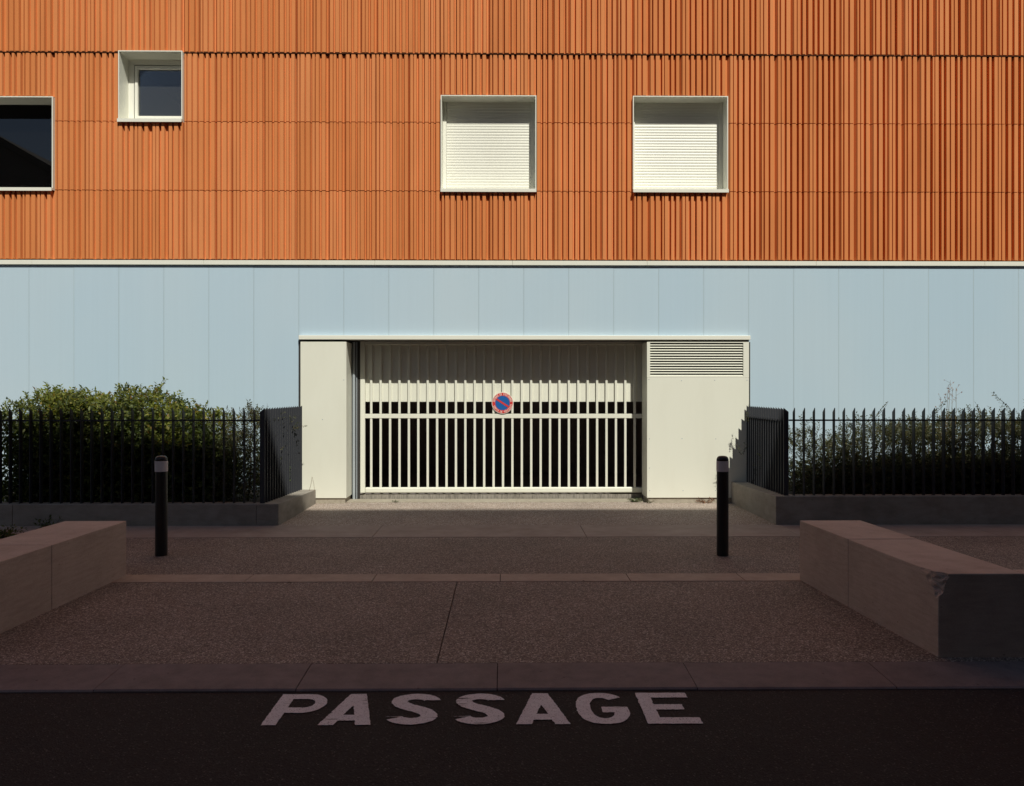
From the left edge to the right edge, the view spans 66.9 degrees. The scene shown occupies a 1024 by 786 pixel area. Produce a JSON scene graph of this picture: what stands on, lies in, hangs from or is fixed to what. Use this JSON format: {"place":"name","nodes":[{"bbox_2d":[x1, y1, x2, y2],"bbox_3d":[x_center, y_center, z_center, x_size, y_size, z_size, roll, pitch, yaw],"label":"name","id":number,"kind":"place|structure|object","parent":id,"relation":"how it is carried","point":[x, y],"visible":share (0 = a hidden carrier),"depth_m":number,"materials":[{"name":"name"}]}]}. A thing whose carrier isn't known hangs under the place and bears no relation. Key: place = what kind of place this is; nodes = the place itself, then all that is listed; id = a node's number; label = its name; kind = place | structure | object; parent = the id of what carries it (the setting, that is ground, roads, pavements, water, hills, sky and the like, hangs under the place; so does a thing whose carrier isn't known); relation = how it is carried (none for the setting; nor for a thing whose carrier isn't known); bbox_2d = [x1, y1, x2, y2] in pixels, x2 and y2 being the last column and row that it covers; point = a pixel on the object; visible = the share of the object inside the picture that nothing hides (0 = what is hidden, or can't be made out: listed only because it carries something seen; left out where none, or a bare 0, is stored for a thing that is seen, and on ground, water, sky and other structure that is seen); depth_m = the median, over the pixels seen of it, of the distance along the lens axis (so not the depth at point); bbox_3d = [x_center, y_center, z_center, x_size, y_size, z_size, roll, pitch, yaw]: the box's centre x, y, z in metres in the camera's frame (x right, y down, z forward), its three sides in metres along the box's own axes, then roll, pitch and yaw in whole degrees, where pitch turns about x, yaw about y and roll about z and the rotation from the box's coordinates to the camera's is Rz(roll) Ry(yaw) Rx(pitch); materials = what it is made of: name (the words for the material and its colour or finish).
{"place":"outdoors","nodes":[
{"label":"outdoors","id":0,"kind":"place"},
{"bbox_2d":[2,490,259,501],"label":"soil","id":1,"kind":"structure","parent":0,"point":[250,499],"depth_m":10.25,"materials":[{"name":"brown soil"}]},
{"bbox_2d":[0,381,127,501],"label":"privet shrub","id":2,"kind":"object","parent":1,"relation":"on","point":[56,400],"visible":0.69,"depth_m":9.87,"materials":[{"name":"green plant"}]},
{"bbox_2d":[63,376,217,501],"bbox_3d":[-4.946,0.704,10.373,1.691,1.853,1.466,0,0,-1],"label":"leafy shrub","id":3,"kind":"object","parent":1,"relation":"on","point":[135,403],"visible":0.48,"depth_m":10.00,"materials":[{"name":"green plant"}]},
{"bbox_2d":[144,398,252,501],"bbox_3d":[-4.183,0.845,10.369,1.472,1.554,1.382,0,0,-1],"label":"broadleaf shrub","id":4,"kind":"object","parent":1,"relation":"on","point":[198,460],"visible":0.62,"depth_m":10.01,"materials":[{"name":"green plant"}]},
{"bbox_2d":[205,399,305,501],"bbox_3d":[-3.564,0.851,10.385,1.387,1.545,1.366,0,0,-1],"label":"fine shrub","id":5,"kind":"object","parent":1,"relation":"on","point":[248,452],"visible":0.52,"depth_m":10.08,"materials":[{"name":"green plant"}]},
{"bbox_2d":[0,499,1023,690],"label":"pavement","id":6,"kind":"structure","parent":0,"point":[374,581],"depth_m":6.27,"materials":[{"name":"brown concrete"}]},
{"bbox_2d":[0,523,39,538],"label":"weed","id":7,"kind":"object","parent":6,"relation":"on","point":[4,534],"visible":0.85,"depth_m":8.69,"materials":[{"name":"green plant"}]},
{"bbox_2d":[35,515,61,527],"bbox_3d":[-5.532,1.541,9.227,0.292,0.201,0.224,0,0,-1],"label":"weed","id":8,"kind":"object","parent":6,"relation":"on","point":[48,523],"visible":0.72,"depth_m":9.23,"materials":[{"name":"green plant"}]},
{"bbox_2d":[0,521,125,633],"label":"stone bench","id":9,"kind":"object","parent":6,"relation":"on","point":[43,570],"visible":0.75,"depth_m":5.94,"materials":[{"name":"stone"}]},
{"bbox_2d":[0,490,315,525],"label":"planter wall","id":10,"kind":"structure","parent":6,"relation":"on","point":[279,511],"depth_m":9.47,"materials":[{"name":"concrete"}]},
{"bbox_2d":[0,406,301,503],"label":"metal fence","id":11,"kind":"object","parent":10,"relation":"on","point":[277,474],"visible":0.96,"depth_m":9.57,"materials":[{"name":"grey metal"}]},
{"bbox_2d":[155,456,167,556],"bbox_3d":[-3.499,1.128,7.740,0.122,1.004,0.122,0,0,-1],"label":"bollard","id":12,"kind":"object","parent":6,"relation":"on","point":[161,505],"visible":1,"depth_m":7.69,"materials":[{"name":"black metal"}]},
{"bbox_2d":[0,0,1023,502],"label":"building","id":13,"kind":"structure","parent":6,"relation":"on","point":[648,250],"depth_m":11.43,"materials":[{"name":"ceramic"}]},
{"bbox_2d":[0,96,54,190],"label":"window","id":14,"kind":"structure","parent":13,"relation":"in","point":[27,123],"depth_m":11.64,"materials":[{"name":"black glass"}]},
{"bbox_2d":[117,50,183,122],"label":"window","id":15,"kind":"structure","parent":13,"relation":"in","point":[150,82],"depth_m":11.62,"materials":[{"name":"white"}]},
{"bbox_2d":[440,95,535,191],"bbox_3d":[-0.346,-3.679,11.560,1.577,1.562,0.405,0,0,-1],"label":"window","id":16,"kind":"structure","parent":13,"relation":"in","point":[488,142],"depth_m":11.64,"materials":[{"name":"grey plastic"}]},
{"bbox_2d":[492,392,512,413],"bbox_3d":[-0.144,0.152,11.818,0.327,0.327,0.018,0,0,-1],"label":"no parking sign","id":17,"kind":"object","parent":13,"relation":"attached to","point":[502,402],"visible":1,"depth_m":11.81,"materials":[{"name":"multicoloured"}]},
{"bbox_2d":[632,96,728,192],"bbox_3d":[2.480,-3.679,11.588,1.577,1.562,0.405,0,0,-1],"label":"window","id":18,"kind":"structure","parent":13,"relation":"in","point":[680,143],"depth_m":11.67,"materials":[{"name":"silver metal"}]},
{"bbox_2d":[0,661,1023,692],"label":"kerb","id":19,"kind":"structure","parent":6,"relation":"on","point":[379,677],"depth_m":4.45,"materials":[{"name":"concrete"}]},
{"bbox_2d":[628,497,642,501],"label":"weed","id":20,"kind":"object","parent":6,"relation":"on","point":[635,500],"visible":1,"depth_m":11.51,"materials":[{"name":"green plant"}]},
{"bbox_2d":[696,496,715,502],"bbox_3d":[2.849,1.570,11.407,0.274,0.121,0.184,0,0,24],"label":"weed","id":21,"kind":"object","parent":6,"relation":"on","point":[707,500],"visible":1,"depth_m":11.40,"materials":[{"name":"green plant"}]},
{"bbox_2d":[716,456,728,556],"bbox_3d":[2.101,1.128,7.740,0.122,1.004,0.122,0,0,-1],"label":"bollard","id":22,"kind":"object","parent":6,"relation":"on","point":[722,466],"visible":1,"depth_m":7.69,"materials":[{"name":"black metal"}]},
{"bbox_2d":[731,482,1023,524],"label":"planter wall","id":23,"kind":"structure","parent":6,"relation":"on","point":[792,509],"depth_m":9.56,"materials":[{"name":"concrete"}]},
{"bbox_2d":[747,406,1023,495],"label":"metal fence","id":24,"kind":"object","parent":23,"relation":"on","point":[768,434],"visible":0.96,"depth_m":9.68,"materials":[{"name":"grey metal"}]},
{"bbox_2d":[789,485,1010,493],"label":"soil","id":25,"kind":"structure","parent":23,"relation":"in","point":[790,492],"depth_m":10.52,"materials":[{"name":"brown soil"}]},
{"bbox_2d":[753,414,887,493],"bbox_3d":[4.106,0.901,10.499,1.312,1.267,1.564,0,0,-28],"label":"fine shrub","id":26,"kind":"object","parent":25,"relation":"on","point":[809,477],"visible":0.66,"depth_m":10.22,"materials":[{"name":"green plant"}]},
{"bbox_2d":[807,402,937,493],"bbox_3d":[4.811,0.825,10.491,1.608,1.427,1.452,0,0,-1],"label":"fine shrub","id":27,"kind":"object","parent":25,"relation":"on","point":[878,473],"visible":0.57,"depth_m":10.15,"materials":[{"name":"green plant"}]},
{"bbox_2d":[871,399,990,493],"bbox_3d":[5.594,0.806,10.480,1.555,1.477,1.412,0,0,-1],"label":"fine shrub","id":28,"kind":"object","parent":25,"relation":"on","point":[938,472],"visible":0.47,"depth_m":10.13,"materials":[{"name":"green plant"}]},
{"bbox_2d":[935,381,961,438],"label":"dry stalks","id":29,"kind":"object","parent":28,"relation":"on","point":[948,410],"visible":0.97,"depth_m":10.36,"materials":[{"name":"brown plant"}]},
{"bbox_2d":[916,392,1023,493],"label":"fine shrub","id":30,"kind":"object","parent":25,"relation":"on","point":[1007,460],"visible":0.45,"depth_m":10.17,"materials":[{"name":"green plant"}]},
{"bbox_2d":[800,520,1023,656],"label":"stone bench","id":31,"kind":"object","parent":6,"relation":"on","point":[936,600],"visible":0.98,"depth_m":5.07,"materials":[{"name":"stone"}]},
{"bbox_2d":[0,689,1023,785],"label":"road","id":32,"kind":"structure","parent":0,"point":[940,737],"depth_m":3.67,"materials":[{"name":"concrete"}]},
{"bbox_2d":[262,693,702,724],"bbox_3d":[-0.149,1.646,4.052,2.203,0.001,0.401,0,0,-1],"label":"road lettering","id":33,"kind":"object","parent":32,"relation":"on","point":[528,715],"visible":1,"depth_m":4.03,"materials":[{"name":"paint"}]}
]}

